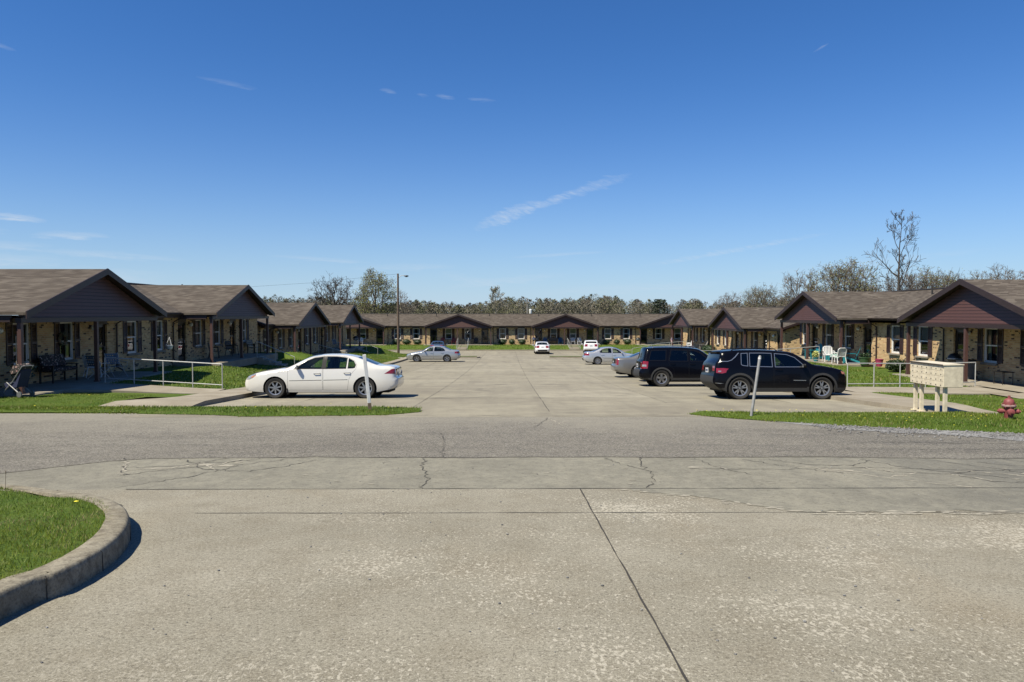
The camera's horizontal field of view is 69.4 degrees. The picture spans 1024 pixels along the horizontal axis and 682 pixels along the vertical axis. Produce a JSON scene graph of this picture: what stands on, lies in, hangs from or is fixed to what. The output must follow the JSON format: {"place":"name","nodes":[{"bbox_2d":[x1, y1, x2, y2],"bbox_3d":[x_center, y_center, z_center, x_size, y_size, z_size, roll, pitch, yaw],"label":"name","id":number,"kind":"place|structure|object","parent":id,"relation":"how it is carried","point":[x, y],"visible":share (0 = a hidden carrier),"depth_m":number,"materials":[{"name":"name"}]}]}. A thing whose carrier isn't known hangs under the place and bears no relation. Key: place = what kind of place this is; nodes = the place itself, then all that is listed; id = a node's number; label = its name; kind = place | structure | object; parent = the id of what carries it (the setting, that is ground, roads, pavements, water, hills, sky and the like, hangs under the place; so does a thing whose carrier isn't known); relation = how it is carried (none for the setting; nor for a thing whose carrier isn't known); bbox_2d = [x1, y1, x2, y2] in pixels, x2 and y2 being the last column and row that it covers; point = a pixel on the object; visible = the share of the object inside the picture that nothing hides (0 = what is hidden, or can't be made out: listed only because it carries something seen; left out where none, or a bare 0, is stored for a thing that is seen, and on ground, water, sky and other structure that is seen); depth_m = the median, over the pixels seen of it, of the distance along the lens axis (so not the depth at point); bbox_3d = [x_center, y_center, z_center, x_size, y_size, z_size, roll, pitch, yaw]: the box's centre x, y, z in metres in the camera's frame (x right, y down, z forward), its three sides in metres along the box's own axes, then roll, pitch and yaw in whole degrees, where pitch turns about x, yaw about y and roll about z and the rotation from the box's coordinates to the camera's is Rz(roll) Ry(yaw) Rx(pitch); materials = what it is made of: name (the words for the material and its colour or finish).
{"place":"outdoors","nodes":[
{"label":"outdoors","id":0,"kind":"place"},
{"bbox_2d":[0,490,104,578],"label":"front lawn","id":1,"kind":"structure","parent":0,"point":[48,550],"depth_m":6.35,"materials":[{"name":"plant"}]},
{"bbox_2d":[0,394,155,411],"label":"lawn","id":2,"kind":"structure","parent":0,"point":[48,401],"depth_m":21.04,"materials":[{"name":"plant"}]},
{"bbox_2d":[0,363,34,396],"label":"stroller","id":3,"kind":"object","parent":2,"relation":"on","point":[23,371],"visible":1,"depth_m":22.55,"materials":[{"name":"grey fabric"}]},
{"bbox_2d":[60,392,191,396],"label":"lawn","id":4,"kind":"structure","parent":0,"point":[157,395],"depth_m":24.50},
{"bbox_2d":[64,383,225,399],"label":"ramp walk","id":5,"kind":"structure","parent":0,"point":[118,388],"depth_m":25.56,"materials":[{"name":"concrete"}]},
{"bbox_2d":[104,357,222,388],"bbox_3d":[-12.743,1.198,27.027,4.447,1.218,0.047,0,2,3],"label":"handrail","id":6,"kind":"object","parent":5,"relation":"on","point":[163,381],"visible":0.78,"depth_m":27.01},
{"bbox_2d":[100,357,407,406],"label":"sidewalk","id":7,"kind":"structure","parent":0,"point":[207,398],"depth_m":22.10,"materials":[{"name":"concrete"}]},
{"bbox_2d":[114,347,404,389],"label":"lawn","id":8,"kind":"structure","parent":0,"point":[284,356],"depth_m":34.88,"materials":[{"name":"plant"}]},
{"bbox_2d":[257,356,287,365],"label":"steps","id":9,"kind":"structure","parent":8,"relation":"on","point":[263,361],"depth_m":43.63,"materials":[{"name":"concrete"}]},
{"bbox_2d":[397,274,407,352],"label":"utility pole","id":10,"kind":"object","parent":8,"relation":"on","point":[398,344],"visible":0.94,"depth_m":83.35,"materials":[{"name":"brown wood"}]},
{"bbox_2d":[393,351,624,357],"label":"parking lot end","id":11,"kind":"object","parent":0,"point":[508,354],"visible":0.28,"depth_m":89.03,"materials":[{"name":"concrete"}]},
{"bbox_2d":[430,341,447,350],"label":"sedan car","id":12,"kind":"object","parent":11,"relation":"on","point":[438,343],"visible":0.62,"depth_m":90.16,"materials":[{"name":"metal"}]},
{"bbox_2d":[191,351,778,415],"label":"lot joints","id":13,"kind":"object","parent":11,"relation":"on","point":[480,398],"visible":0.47,"depth_m":24.08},
{"bbox_2d":[389,350,629,350],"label":"kerb","id":14,"kind":"structure","parent":11,"relation":"on","point":[506,350],"depth_m":97.15,"materials":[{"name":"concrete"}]},
{"bbox_2d":[532,341,549,353],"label":"sedan car","id":15,"kind":"object","parent":11,"relation":"on","point":[541,346],"visible":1,"depth_m":86.70,"materials":[{"name":"white paint"}]},
{"bbox_2d":[582,340,598,352],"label":"sport utility vehicle","id":16,"kind":"object","parent":11,"relation":"on","point":[590,345],"visible":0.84,"depth_m":88.73,"materials":[{"name":"white paint"}]},
{"bbox_2d":[0,488,1023,681],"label":"driveway","id":17,"kind":"structure","parent":0,"point":[272,601],"depth_m":4.99,"materials":[{"name":"concrete"}]},
{"bbox_2d":[0,484,130,619],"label":"kerb","id":18,"kind":"structure","parent":17,"relation":"on","point":[78,566],"depth_m":5.28,"materials":[{"name":"concrete"}]},
{"bbox_2d":[45,457,983,681],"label":"paving joints","id":19,"kind":"object","parent":17,"relation":"on","point":[667,644],"visible":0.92,"depth_m":7.61,"materials":[{"name":"black"}]},
{"bbox_2d":[620,489,1023,514],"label":"scaled spots","id":20,"kind":"object","parent":17,"relation":"on","point":[943,512],"visible":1,"depth_m":7.65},
{"bbox_2d":[631,488,1023,512],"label":"worn patch","id":21,"kind":"object","parent":17,"relation":"on","point":[902,499],"visible":1,"depth_m":8.35,"materials":[{"name":"concrete"}]},
{"bbox_2d":[0,412,1023,472],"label":"street","id":22,"kind":"structure","parent":0,"point":[119,435],"depth_m":13.64,"materials":[{"name":"asphalt"}]},
{"bbox_2d":[0,456,1023,489],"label":"gutter strip","id":23,"kind":"object","parent":22,"relation":"on","point":[402,472],"visible":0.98,"depth_m":10.07,"materials":[{"name":"concrete"}]},
{"bbox_2d":[152,462,1023,485],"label":"scaled spots","id":24,"kind":"object","parent":23,"relation":"on","point":[499,478],"visible":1,"depth_m":10.48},
{"bbox_2d":[1,419,1023,487],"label":"cracks","id":25,"kind":"object","parent":22,"relation":"on","point":[604,458],"visible":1,"depth_m":10.57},
{"bbox_2d":[118,418,1020,486],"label":"pale cracks","id":26,"kind":"object","parent":22,"relation":"on","point":[560,424],"visible":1,"depth_m":10.31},
{"bbox_2d":[0,344,1023,579],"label":"grass","id":27,"kind":"structure","parent":0,"point":[1017,422],"depth_m":17.91,"materials":[{"name":"plant"}]},
{"bbox_2d":[909,361,963,411],"bbox_3d":[10.671,1.187,18.657,0.532,1.300,1.510,0,2,0],"label":"mailbox unit","id":28,"kind":"object","parent":27,"relation":"on","point":[944,375],"visible":1,"depth_m":18.33,"materials":[{"name":"beige paint"}]},
{"bbox_2d":[0,0,1023,312],"label":"sky","id":29,"kind":"structure","parent":0,"point":[672,151],"materials":[{"name":"blue"}]},
{"bbox_2d":[347,345,682,349],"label":"lawn","id":30,"kind":"structure","parent":0,"point":[407,347],"depth_m":99.50,"materials":[{"name":"plant"}]},
{"bbox_2d":[346,313,682,344],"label":"apartment building","id":31,"kind":"structure","parent":30,"relation":"on","point":[495,328],"depth_m":103.84,"materials":[{"name":"brick"}]},
{"bbox_2d":[376,329,382,343],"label":"door","id":32,"kind":"structure","parent":31,"relation":"in","point":[379,332],"depth_m":103.78,"materials":[{"name":"black"}]},
{"bbox_2d":[430,329,436,343],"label":"door","id":33,"kind":"structure","parent":31,"relation":"in","point":[433,332],"depth_m":103.83,"materials":[{"name":"black"}]},
{"bbox_2d":[481,329,488,343],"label":"door","id":34,"kind":"structure","parent":31,"relation":"in","point":[484,332],"depth_m":103.88,"materials":[{"name":"brown"}]},
{"bbox_2d":[535,329,541,342],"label":"door","id":35,"kind":"structure","parent":31,"relation":"in","point":[538,332],"depth_m":103.93,"materials":[{"name":"black"}]},
{"bbox_2d":[586,329,593,339],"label":"door","id":36,"kind":"structure","parent":31,"relation":"in","point":[589,332],"depth_m":103.99,"materials":[{"name":"black"}]},
{"bbox_2d":[641,329,646,343],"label":"door","id":37,"kind":"structure","parent":31,"relation":"in","point":[643,331],"depth_m":104.06,"materials":[{"name":"black"}]},
{"bbox_2d":[126,358,928,416],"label":"parking lot","id":38,"kind":"structure","parent":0,"point":[565,387],"depth_m":25.13,"materials":[{"name":"concrete"}]},
{"bbox_2d":[136,406,420,415],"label":"verge turf","id":39,"kind":"structure","parent":38,"relation":"on","point":[317,412],"depth_m":18.53,"materials":[{"name":"plant"}]},
{"bbox_2d":[363,354,371,409],"bbox_3d":[-3.699,1.063,18.895,0.088,1.440,0.093,-6,4,-12],"label":"marker post","id":40,"kind":"object","parent":39,"relation":"on","point":[367,381],"visible":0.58,"depth_m":18.86,"materials":[{"name":"white plastic"}]},
{"bbox_2d":[245,353,403,397],"bbox_3d":[-6.331,1.190,25.098,5.184,1.539,2.242,0,-1,0],"label":"sedan car","id":41,"kind":"object","parent":38,"relation":"on","point":[306,375],"visible":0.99,"depth_m":24.21,"materials":[{"name":"white paint"}]},
{"bbox_2d":[406,345,460,361],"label":"sedan car","id":42,"kind":"object","parent":38,"relation":"on","point":[446,354],"visible":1,"depth_m":66.60,"materials":[{"name":"silver metal"}]},
{"bbox_2d":[582,347,631,364],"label":"sedan car","id":43,"kind":"object","parent":38,"relation":"on","point":[597,356],"visible":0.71,"depth_m":60.90,"materials":[{"name":"silver metal"}]},
{"bbox_2d":[610,352,638,377],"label":"sedan car","id":44,"kind":"object","parent":38,"relation":"on","point":[625,365],"visible":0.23,"depth_m":40.26,"materials":[{"name":"grey paint"}]},
{"bbox_2d":[633,345,707,386],"bbox_3d":[7.703,1.121,32.554,4.591,1.852,2.182,0,0,0],"label":"sport utility vehicle","id":45,"kind":"object","parent":38,"relation":"on","point":[659,366],"visible":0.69,"depth_m":31.71,"materials":[{"name":"blue paint"}]},
{"bbox_2d":[700,348,845,398],"bbox_3d":[8.615,1.096,24.504,4.412,1.744,2.244,0,-1,0],"label":"sport utility vehicle","id":46,"kind":"object","parent":38,"relation":"on","point":[729,373],"visible":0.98,"depth_m":23.63,"materials":[{"name":"black paint"}]},
{"bbox_2d":[689,411,1023,432],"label":"verge turf","id":47,"kind":"structure","parent":38,"relation":"on","point":[831,421],"depth_m":16.32,"materials":[{"name":"plant"}]},
{"bbox_2d":[750,355,760,415],"bbox_3d":[5.717,1.055,17.353,0.073,1.450,0.073,8,1,-1],"label":"marker post","id":48,"kind":"object","parent":47,"relation":"on","point":[755,386],"visible":1,"depth_m":17.33,"materials":[{"name":"white plastic"}]},
{"bbox_2d":[752,419,1023,440],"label":"gravel shoulder","id":49,"kind":"object","parent":47,"relation":"on","point":[959,432],"visible":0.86,"depth_m":14.78},
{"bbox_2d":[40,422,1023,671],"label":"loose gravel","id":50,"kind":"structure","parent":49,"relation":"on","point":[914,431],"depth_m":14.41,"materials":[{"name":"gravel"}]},
{"bbox_2d":[625,348,967,386],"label":"side yard","id":51,"kind":"structure","parent":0,"point":[887,370],"depth_m":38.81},
{"bbox_2d":[668,305,799,354],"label":"apartment building","id":52,"kind":"structure","parent":51,"relation":"on","point":[735,327],"depth_m":62.34,"materials":[{"name":"brick"}]},
{"bbox_2d":[884,359,905,371],"bbox_3d":[19.280,1.219,37.096,1.165,0.684,1.083,0,2,0],"label":"shrub","id":53,"kind":"object","parent":51,"relation":"on","point":[894,367],"visible":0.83,"depth_m":36.87,"materials":[{"name":"green plant"}]},
{"bbox_2d":[774,279,1023,393],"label":"apartment building","id":54,"kind":"structure","parent":51,"relation":"on","point":[981,321],"depth_m":34.65,"materials":[{"name":"brick"}]},
{"bbox_2d":[812,325,817,352],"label":"door","id":55,"kind":"structure","parent":54,"relation":"in","point":[815,331],"depth_m":49.53,"materials":[{"name":"black"}]},
{"bbox_2d":[823,324,830,347],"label":"window","id":56,"kind":"structure","parent":54,"relation":"in","point":[828,326],"depth_m":47.59,"materials":[{"name":"white"}]},
{"bbox_2d":[832,348,846,363],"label":"porch chair","id":57,"kind":"object","parent":54,"relation":"on","point":[841,352],"visible":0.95,"depth_m":41.24,"materials":[{"name":"white plastic"}]},
{"bbox_2d":[842,324,851,350],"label":"window","id":58,"kind":"structure","parent":54,"relation":"in","point":[846,343],"depth_m":44.89,"materials":[{"name":"white"}]},
{"bbox_2d":[858,353,870,364],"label":"plant pot","id":59,"kind":"object","parent":54,"relation":"on","point":[864,358],"visible":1,"depth_m":40.64,"materials":[{"name":"green plastic"}]},
{"bbox_2d":[864,326,871,362],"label":"door","id":60,"kind":"structure","parent":54,"relation":"in","point":[867,329],"depth_m":42.33,"materials":[{"name":"black"}]},
{"bbox_2d":[888,325,899,355],"bbox_3d":[20.318,-0.039,39.120,0.294,1.575,1.060,0,2,0],"label":"window","id":61,"kind":"structure","parent":54,"relation":"in","point":[895,328],"depth_m":39.37,"materials":[{"name":"white"}]},
{"bbox_2d":[915,326,928,358],"bbox_3d":[20.336,0.055,36.522,0.294,1.575,1.060,0,2,0],"label":"window","id":62,"kind":"structure","parent":54,"relation":"in","point":[924,336],"depth_m":36.73,"materials":[{"name":"white"}]},
{"bbox_2d":[947,353,961,361],"bbox_3d":[19.616,1.067,32.790,0.580,1.073,0.601,0,2,0],"label":"grill","id":63,"kind":"object","parent":54,"relation":"on","point":[951,357],"visible":0.63,"depth_m":32.62,"materials":[{"name":"black metal"}]},
{"bbox_2d":[955,329,963,358],"bbox_3d":[20.431,0.515,33.537,0.080,2.080,1.000,0,2,0],"label":"door","id":64,"kind":"structure","parent":54,"relation":"in","point":[959,333],"depth_m":33.78,"materials":[{"name":"black"}]},
{"bbox_2d":[955,359,977,378],"bbox_3d":[19.603,1.212,31.905,0.640,0.840,0.620,0,2,0],"label":"trash bin","id":65,"kind":"object","parent":54,"relation":"on","point":[971,370],"visible":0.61,"depth_m":31.65,"materials":[{"name":"grey plastic"}]},
{"bbox_2d":[980,328,997,365],"bbox_3d":[20.376,0.238,31.425,0.300,1.575,1.060,0,2,0],"label":"window","id":66,"kind":"structure","parent":54,"relation":"in","point":[989,362],"depth_m":31.76,"materials":[{"name":"white"}]},
{"bbox_2d":[785,390,997,413],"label":"sidewalk","id":67,"kind":"structure","parent":0,"point":[882,400],"depth_m":21.04,"materials":[{"name":"concrete"}]},
{"bbox_2d":[845,387,1022,394],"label":"ramp walk","id":68,"kind":"structure","parent":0,"point":[967,391],"depth_m":26.68,"materials":[{"name":"concrete"}]},
{"bbox_2d":[847,362,975,386],"bbox_3d":[15.176,1.303,27.998,5.726,1.043,0.043,0,2,-13],"label":"handrail","id":69,"kind":"object","parent":68,"relation":"on","point":[873,383],"visible":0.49,"depth_m":27.75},
{"bbox_2d":[873,392,1023,419],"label":"lawn","id":70,"kind":"structure","parent":0,"point":[985,406],"depth_m":21.68,"materials":[{"name":"plant"}]},
{"bbox_2d":[997,395,1020,418],"bbox_3d":[11.071,1.493,16.488,0.366,0.559,0.372,-1,2,-29],"label":"fire hydrant","id":71,"kind":"object","parent":70,"relation":"on","point":[1008,405],"visible":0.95,"depth_m":16.42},
{"bbox_2d":[995,393,1023,398],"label":"ramp walk","id":72,"kind":"structure","parent":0,"point":[1017,395],"depth_m":25.74,"materials":[{"name":"concrete"}]},
{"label":"side yard","id":73,"kind":"structure","parent":0,"visible":0},
{"bbox_2d":[257,302,365,354],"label":"apartment building","id":74,"kind":"structure","parent":73,"relation":"on","point":[309,328],"depth_m":59.74,"materials":[{"name":"brick"}]},
{"bbox_3d":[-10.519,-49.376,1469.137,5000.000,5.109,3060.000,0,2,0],"label":"ground","id":75,"kind":"structure","parent":0,"visible":0},
{"bbox_2d":[0,268,277,396],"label":"apartment building","id":76,"kind":"structure","parent":75,"relation":"on","point":[97,313],"depth_m":30.26,"materials":[{"name":"brick"}]},
{"bbox_2d":[12,323,28,366],"bbox_3d":[-17.387,0.148,26.148,0.300,1.575,1.060,0,2,0],"label":"window","id":77,"kind":"structure","parent":76,"relation":"in","point":[26,343],"depth_m":26.54,"materials":[{"name":"white"}]},
{"bbox_2d":[7,359,36,387],"bbox_3d":[-16.748,1.070,25.200,0.821,1.046,0.866,0,2,0],"label":"plant pot","id":78,"kind":"object","parent":76,"relation":"on","point":[32,374],"visible":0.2,"depth_m":25.29,"materials":[{"name":"plant"}]},
{"bbox_2d":[36,354,78,383],"bbox_3d":[-16.847,1.007,27.434,0.651,1.011,1.560,0,2,0],"label":"porch bench","id":79,"kind":"object","parent":76,"relation":"on","point":[52,363],"visible":1,"depth_m":27.17,"materials":[{"name":"metal"}]},
{"bbox_2d":[57,332,67,345],"bbox_3d":[-17.265,-0.081,28.441,0.187,0.577,0.600,0,2,0],"label":"wreath","id":80,"kind":"object","parent":76,"relation":"attached to","point":[65,336],"visible":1,"depth_m":28.36,"materials":[{"name":"green plant"}]},
{"bbox_2d":[60,322,77,362],"bbox_3d":[-17.407,0.051,28.847,0.300,1.575,1.060,0,2,0],"label":"window","id":81,"kind":"structure","parent":76,"relation":"in","point":[68,359],"depth_m":29.19,"materials":[{"name":"white"}]},
{"bbox_2d":[82,354,101,377],"bbox_3d":[-16.578,0.981,29.170,0.612,0.908,0.610,-2,3,-40],"label":"porch chair","id":82,"kind":"object","parent":76,"relation":"on","point":[84,362],"visible":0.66,"depth_m":29.09,"materials":[{"name":"black plastic"}]},
{"bbox_2d":[84,355,109,378],"bbox_3d":[-16.033,0.998,28.612,0.566,0.963,0.697,1,2,20],"label":"folding chair","id":83,"kind":"object","parent":76,"relation":"on","point":[89,360],"visible":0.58,"depth_m":28.41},
{"bbox_2d":[99,324,105,371],"bbox_3d":[-17.473,0.317,31.257,0.121,2.080,1.000,0,2,0],"label":"door","id":84,"kind":"structure","parent":76,"relation":"in","point":[102,350],"depth_m":31.56,"materials":[{"name":"black"}]},
{"bbox_2d":[104,352,127,376],"bbox_3d":[-15.884,0.960,29.682,0.697,0.963,0.566,1,2,30],"label":"folding chair","id":85,"kind":"object","parent":76,"relation":"on","point":[111,359],"visible":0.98,"depth_m":29.76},
{"bbox_2d":[127,321,139,355],"bbox_3d":[-17.443,-0.130,33.873,0.300,1.575,1.060,0,2,0],"label":"window","id":86,"kind":"structure","parent":76,"relation":"in","point":[131,337],"depth_m":34.18,"materials":[{"name":"white"}]},
{"bbox_2d":[157,320,165,352],"bbox_3d":[-17.458,-0.224,36.472,0.294,1.575,1.060,0,2,0],"label":"window","id":87,"kind":"structure","parent":76,"relation":"in","point":[160,321],"depth_m":36.85,"materials":[{"name":"white"}]},
{"bbox_2d":[178,322,184,360],"bbox_3d":[-17.530,0.034,39.102,0.121,2.080,1.000,0,2,0],"label":"door","id":88,"kind":"structure","parent":76,"relation":"in","point":[181,325],"depth_m":39.30,"materials":[{"name":"black"}]},
{"bbox_2d":[195,320,204,347],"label":"window","id":89,"kind":"structure","parent":76,"relation":"in","point":[198,322],"depth_m":41.47,"materials":[{"name":"white"}]},
{"bbox_2d":[214,319,222,345],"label":"window","id":90,"kind":"structure","parent":76,"relation":"in","point":[218,331],"depth_m":44.21,"materials":[{"name":"white"}]},
{"bbox_2d":[230,321,234,353],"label":"door","id":91,"kind":"structure","parent":76,"relation":"in","point":[232,325],"depth_m":46.61,"materials":[{"name":"black"}]},
{"bbox_2d":[245,339,260,352],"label":"porch bench","id":92,"kind":"object","parent":76,"relation":"on","point":[250,344],"visible":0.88,"depth_m":48.17,"materials":[{"name":"metal"}]},
{"bbox_2d":[307,274,358,307],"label":"bare tree","id":93,"kind":"object","parent":75,"relation":"on","point":[328,287],"visible":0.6,"depth_m":148.54,"materials":[{"name":"brown plant"}]},
{"bbox_2d":[350,266,400,312],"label":"budding tree","id":94,"kind":"object","parent":75,"relation":"on","point":[365,301],"visible":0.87,"depth_m":148.56,"materials":[{"name":"green plant"}]},
{"bbox_2d":[390,291,410,312],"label":"bare tree","id":95,"kind":"object","parent":75,"relation":"on","point":[404,307],"visible":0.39,"depth_m":155.56,"materials":[{"name":"brown plant"}]},
{"bbox_2d":[485,285,504,312],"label":"bare tree","id":96,"kind":"object","parent":75,"relation":"on","point":[493,291],"visible":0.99,"depth_m":261.59,"materials":[{"name":"brown plant"}]},
{"bbox_2d":[263,294,793,312],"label":"distant wood","id":97,"kind":"object","parent":75,"relation":"on","point":[589,305],"visible":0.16,"depth_m":295.37,"materials":[{"name":"plant"}]},
{"bbox_2d":[651,299,668,312],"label":"evergreen tree","id":98,"kind":"object","parent":75,"relation":"on","point":[657,302],"visible":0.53,"depth_m":267.42,"materials":[{"name":"green plant"}]},
{"bbox_2d":[712,292,743,308],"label":"bare tree","id":99,"kind":"object","parent":75,"relation":"on","point":[726,302],"visible":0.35,"depth_m":149.80,"materials":[{"name":"grey plant"}]},
{"bbox_2d":[741,286,771,306],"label":"budding tree","id":100,"kind":"object","parent":75,"relation":"on","point":[747,292],"visible":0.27,"depth_m":269.76,"materials":[{"name":"green plant"}]},
{"bbox_2d":[741,282,785,306],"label":"bare tree","id":101,"kind":"object","parent":75,"relation":"on","point":[762,297],"visible":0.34,"depth_m":138.51,"materials":[{"name":"brown plant"}]},
{"bbox_2d":[776,269,820,306],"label":"bare tree","id":102,"kind":"object","parent":75,"relation":"on","point":[791,291],"visible":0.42,"depth_m":133.72,"materials":[{"name":"brown plant"}]},
{"bbox_2d":[804,258,867,291],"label":"budding tree","id":103,"kind":"object","parent":75,"relation":"on","point":[852,284],"visible":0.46,"depth_m":127.07,"materials":[{"name":"green plant"}]},
{"bbox_2d":[820,256,882,291],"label":"budding tree","id":104,"kind":"object","parent":75,"relation":"on","point":[870,289],"visible":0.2,"depth_m":130.04,"materials":[{"name":"green plant"}]},
{"bbox_2d":[864,209,925,291],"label":"bare tree","id":105,"kind":"object","parent":75,"relation":"on","point":[899,286],"visible":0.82,"depth_m":125.10,"materials":[{"name":"brown plant"}]},
{"bbox_2d":[885,270,935,290],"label":"bare tree","id":106,"kind":"object","parent":75,"relation":"on","point":[895,282],"visible":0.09,"depth_m":131.09,"materials":[{"name":"grey plant"}]},
{"bbox_2d":[903,265,956,289],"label":"budding tree","id":107,"kind":"object","parent":75,"relation":"on","point":[934,278],"visible":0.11,"depth_m":132.90,"materials":[{"name":"green plant"}]},
{"bbox_2d":[918,267,962,287],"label":"budding tree","id":108,"kind":"object","parent":75,"relation":"on","point":[951,278],"visible":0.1,"depth_m":135.03,"materials":[{"name":"green plant"}]},
{"bbox_2d":[981,264,1023,278],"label":"bare tree","id":109,"kind":"object","parent":75,"relation":"on","point":[1004,276],"visible":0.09,"depth_m":140.11,"materials":[{"name":"grey plant"}]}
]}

